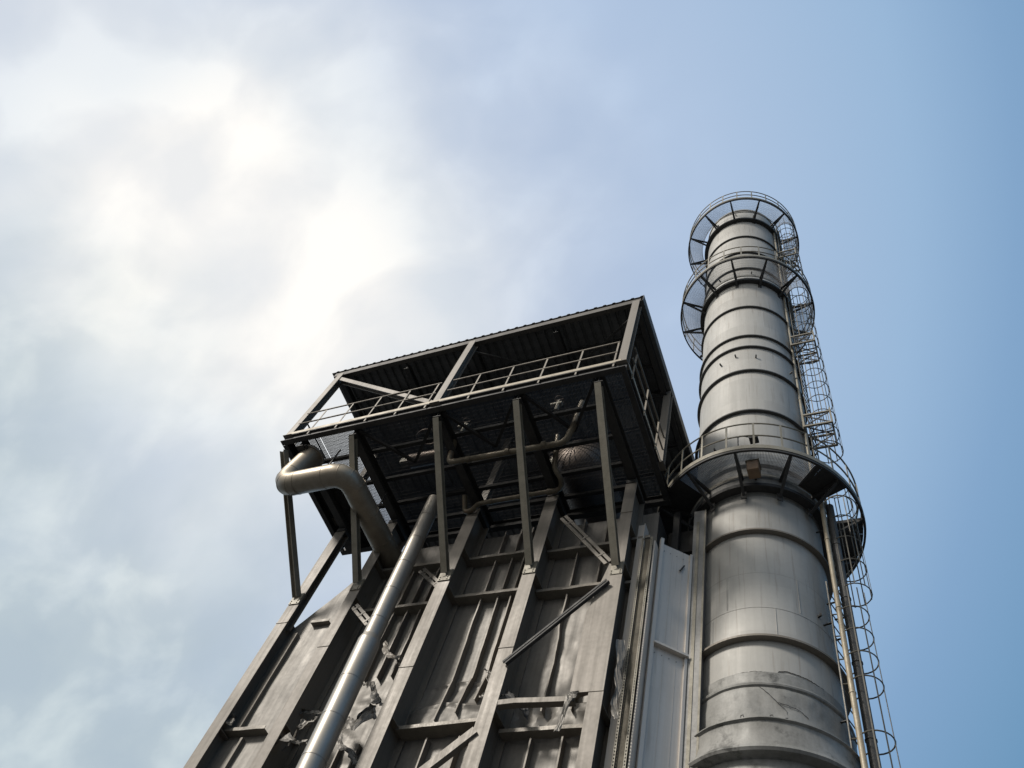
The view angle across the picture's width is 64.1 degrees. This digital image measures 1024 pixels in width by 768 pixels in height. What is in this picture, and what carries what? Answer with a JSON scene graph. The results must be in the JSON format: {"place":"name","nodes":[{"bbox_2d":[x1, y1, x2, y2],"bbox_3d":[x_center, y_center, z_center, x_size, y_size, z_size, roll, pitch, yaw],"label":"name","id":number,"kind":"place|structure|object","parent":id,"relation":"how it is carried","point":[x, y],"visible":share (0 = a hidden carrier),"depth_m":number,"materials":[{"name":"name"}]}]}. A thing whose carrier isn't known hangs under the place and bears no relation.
{"place":"outdoors","nodes":[
{"label":"outdoors","id":0,"kind":"place"},
{"bbox_2d":[0,0,1023,767],"label":"sky","id":1,"kind":"structure","parent":0,"point":[212,212],"materials":[{"name":"blue"}]},
{"label":"ground","id":2,"kind":"structure","parent":0,"visible":0},
{"bbox_2d":[296,495,436,767],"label":"riser pipe","id":3,"kind":"object","parent":2,"relation":"on","point":[321,743],"visible":1,"depth_m":15.40,"materials":[{"name":"silver metal"}]},
{"bbox_2d":[183,482,667,767],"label":"boiler casing","id":4,"kind":"object","parent":2,"relation":"on","point":[540,642],"visible":0.83,"depth_m":16.12,"materials":[{"name":"metal"}]},
{"bbox_2d":[226,713,236,725],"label":"torn sheet","id":5,"kind":"object","parent":4,"relation":"attached to","point":[230,720],"visible":1,"depth_m":16.19,"materials":[{"name":"grey metal"}]},
{"bbox_2d":[275,733,307,744],"bbox_3d":[-4.128,6.537,15.120,1.036,0.450,0.232,-23,-70,25],"label":"torn sheet","id":6,"kind":"object","parent":4,"relation":"attached to","point":[288,738],"visible":0.91,"depth_m":14.91,"materials":[{"name":"grey metal"}]},
{"bbox_2d":[282,716,317,750],"bbox_3d":[-3.997,6.474,15.253,0.617,0.659,0.249,-33,-74,28],"label":"torn sheet","id":7,"kind":"object","parent":4,"relation":"attached to","point":[304,723],"visible":0.89,"depth_m":15.28,"materials":[{"name":"grey metal"}]},
{"bbox_2d":[300,708,322,714],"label":"torn sheet","id":8,"kind":"object","parent":4,"relation":"attached to","point":[305,711],"visible":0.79,"depth_m":16.02,"materials":[{"name":"grey metal"}]},
{"bbox_2d":[336,731,357,764],"bbox_3d":[-2.958,6.456,14.456,1.082,0.970,0.209,-23,-69,24],"label":"torn sheet","id":9,"kind":"object","parent":4,"relation":"attached to","point":[352,755],"visible":0.78,"depth_m":14.34,"materials":[{"name":"grey metal"}]},
{"bbox_2d":[342,703,376,730],"bbox_3d":[-2.876,6.185,15.023,1.000,0.497,0.166,-28,-72,26],"label":"torn sheet","id":10,"kind":"object","parent":4,"relation":"attached to","point":[367,713],"visible":0.87,"depth_m":14.97,"materials":[{"name":"grey metal"}]},
{"bbox_2d":[363,681,382,705],"bbox_3d":[-2.620,5.874,15.426,0.788,0.718,0.204,-13,-66,21],"label":"torn sheet","id":11,"kind":"object","parent":4,"relation":"attached to","point":[376,699],"visible":0.98,"depth_m":15.48,"materials":[{"name":"grey metal"}]},
{"bbox_2d":[382,641,400,658],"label":"torn sheet","id":12,"kind":"object","parent":4,"relation":"attached to","point":[386,652],"visible":1,"depth_m":16.50,"materials":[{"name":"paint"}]},
{"bbox_2d":[396,657,402,670],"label":"torn sheet","id":13,"kind":"object","parent":4,"relation":"attached to","point":[398,661],"visible":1,"depth_m":15.85,"materials":[{"name":"grey metal"}]},
{"bbox_2d":[479,668,490,698],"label":"torn sheet","id":14,"kind":"object","parent":4,"relation":"attached to","point":[489,674],"visible":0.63,"depth_m":14.70,"materials":[{"name":"grey metal"}]},
{"bbox_2d":[280,295,697,604],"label":"roofed platform","id":15,"kind":"structure","parent":4,"relation":"attached to","point":[501,390],"depth_m":20.47,"materials":[{"name":"metal"}]},
{"bbox_2d":[275,444,400,568],"bbox_3d":[-3.617,2.874,20.008,1.991,1.616,4.072,-45,-80,30],"label":"exhaust pipe","id":16,"kind":"object","parent":15,"relation":"attached to","point":[306,470],"visible":0.93,"depth_m":19.27,"materials":[{"name":"metal"}]},
{"bbox_2d":[400,428,446,467],"bbox_3d":[-2.332,1.668,20.852,1.220,0.590,0.840,-13,-66,21],"label":"silencer","id":17,"kind":"object","parent":15,"relation":"on","point":[422,455],"visible":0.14,"depth_m":20.72,"materials":[{"name":"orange metal"}]},
{"bbox_2d":[462,434,563,513],"bbox_3d":[0.119,2.377,19.718,2.814,1.240,0.863,-28,-72,26],"label":"drain pipe","id":18,"kind":"object","parent":15,"relation":"attached to","point":[491,501],"visible":0.96,"depth_m":19.20,"materials":[{"name":"grey metal"}]},
{"bbox_2d":[447,400,584,464],"bbox_3d":[0.084,1.168,19.241,3.289,1.491,0.402,-11,-65,20],"label":"drain pipe","id":19,"kind":"object","parent":15,"relation":"attached to","point":[563,441],"visible":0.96,"depth_m":18.66,"materials":[{"name":"grey metal"}]},
{"bbox_2d":[550,395,564,410],"bbox_3d":[1.050,0.494,19.140,0.303,0.511,0.246,-13,-66,21],"label":"valve","id":20,"kind":"object","parent":15,"relation":"attached to","point":[557,403],"visible":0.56,"depth_m":19.16,"materials":[{"name":"grey metal"}]},
{"bbox_2d":[557,439,621,524],"bbox_3d":[1.883,2.439,20.466,1.342,1.322,2.172,-13,-66,21],"label":"steam drum","id":21,"kind":"object","parent":15,"relation":"on","point":[595,519],"visible":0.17,"depth_m":19.87,"materials":[{"name":"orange metal"}]},
{"bbox_2d":[500,687,529,720],"bbox_3d":[0.043,5.441,14.003,0.629,0.769,0.193,-5,-63,17],"label":"torn sheet","id":22,"kind":"object","parent":4,"relation":"attached to","point":[509,695],"visible":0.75,"depth_m":14.01,"materials":[{"name":"metal"}]},
{"bbox_2d":[553,690,578,731],"bbox_3d":[0.874,5.265,13.201,0.299,0.860,0.145,-13,-66,21],"label":"torn sheet","id":23,"kind":"object","parent":4,"relation":"hanging from","point":[570,696],"visible":1,"depth_m":13.21,"materials":[{"name":"grey metal"}]},
{"bbox_2d":[610,639,624,718],"bbox_3d":[1.769,4.892,13.683,0.212,1.772,0.157,18,-59,4],"label":"torn sheet","id":24,"kind":"object","parent":4,"relation":"attached to","point":[620,650],"visible":1,"depth_m":13.70,"materials":[{"name":"grey metal"}]},
{"bbox_2d":[604,523,658,767],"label":"cable tray","id":25,"kind":"object","parent":4,"relation":"attached to","point":[619,730],"visible":1,"depth_m":14.31,"materials":[{"name":"metal"}]},
{"bbox_2d":[636,510,707,767],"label":"flue duct","id":26,"kind":"object","parent":2,"relation":"on","point":[670,725],"visible":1,"depth_m":14.71,"materials":[{"name":"metal"}]},
{"bbox_2d":[688,209,860,767],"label":"chimney stack","id":27,"kind":"object","parent":2,"relation":"on","point":[772,695],"visible":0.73,"depth_m":16.48,"materials":[{"name":"metal"}]},
{"bbox_2d":[688,191,798,286],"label":"ring platform","id":28,"kind":"structure","parent":27,"relation":"attached to","point":[779,215],"depth_m":35.21,"materials":[{"name":"metal"}]},
{"bbox_2d":[680,246,814,360],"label":"ring platform","id":29,"kind":"structure","parent":27,"relation":"attached to","point":[712,285],"depth_m":29.09,"materials":[{"name":"metal"}]},
{"bbox_2d":[657,423,865,586],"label":"ring platform","id":30,"kind":"structure","parent":27,"relation":"attached to","point":[821,482],"depth_m":18.37,"materials":[{"name":"metal"}]},
{"bbox_2d":[737,436,758,445],"bbox_3d":[5.354,1.377,18.508,0.490,0.816,0.222,2,-61,14],"label":"flood light","id":31,"kind":"object","parent":30,"relation":"attached to","point":[751,439],"visible":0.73,"depth_m":18.63,"materials":[{"name":"metal"}]},
{"bbox_2d":[745,458,761,479],"bbox_3d":[5.394,2.009,18.124,0.300,0.340,0.603,-13,-66,21],"label":"junction box","id":32,"kind":"object","parent":30,"relation":"attached to","point":[754,468],"visible":0.99,"depth_m":17.95,"materials":[{"name":"brown metal"}]},
{"bbox_2d":[775,218,802,302],"bbox_3d":[10.932,-5.052,32.421,0.890,8.300,0.683,-13,-66,21],"label":"caged ladder","id":33,"kind":"object","parent":27,"relation":"attached to","point":[780,248],"visible":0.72,"depth_m":33.18,"materials":[{"name":"metal"}]},
{"bbox_2d":[776,247,799,273],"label":"rest platform","id":34,"kind":"structure","parent":33,"relation":"attached to","point":[790,254],"depth_m":31.59,"materials":[{"name":"metal"}]},
{"bbox_2d":[773,233,811,470],"bbox_3d":[9.112,-2.178,27.042,0.116,18.200,0.111,-13,-66,21],"label":"conduit","id":35,"kind":"object","parent":27,"relation":"attached to","point":[793,361],"visible":0.71,"depth_m":24.32,"materials":[{"name":"grey metal"}]},
{"bbox_2d":[786,278,843,509],"bbox_3d":[8.750,-0.408,24.072,0.890,13.500,0.683,-13,-66,21],"label":"caged ladder","id":36,"kind":"object","parent":27,"relation":"attached to","point":[791,316],"visible":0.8,"depth_m":23.64,"materials":[{"name":"metal"}]},
{"bbox_2d":[789,330,819,364],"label":"rest platform","id":37,"kind":"structure","parent":36,"relation":"attached to","point":[804,342],"depth_m":25.05,"materials":[{"name":"metal"}]},
{"bbox_2d":[801,407,837,450],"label":"rest platform","id":38,"kind":"structure","parent":36,"relation":"attached to","point":[817,424],"depth_m":20.96,"materials":[{"name":"metal"}]},
{"bbox_2d":[820,502,866,767],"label":"conduit","id":39,"kind":"object","parent":27,"relation":"attached to","point":[842,636],"visible":0.9,"depth_m":14.62,"materials":[{"name":"silver metal"}]},
{"bbox_2d":[816,489,872,626],"bbox_3d":[6.918,3.423,17.233,0.859,4.600,0.629,-13,-66,21],"label":"caged ladder","id":40,"kind":"object","parent":27,"relation":"attached to","point":[860,543],"visible":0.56,"depth_m":17.02,"materials":[{"name":"metal"}]},
{"bbox_2d":[826,504,881,767],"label":"conduit","id":41,"kind":"object","parent":27,"relation":"attached to","point":[869,738],"visible":0.91,"depth_m":14.54,"materials":[{"name":"grey metal"}]},
{"bbox_2d":[823,581,900,767],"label":"caged ladder","id":42,"kind":"object","parent":27,"relation":"attached to","point":[851,737],"visible":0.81,"depth_m":13.85,"materials":[{"name":"metal"}]}
]}

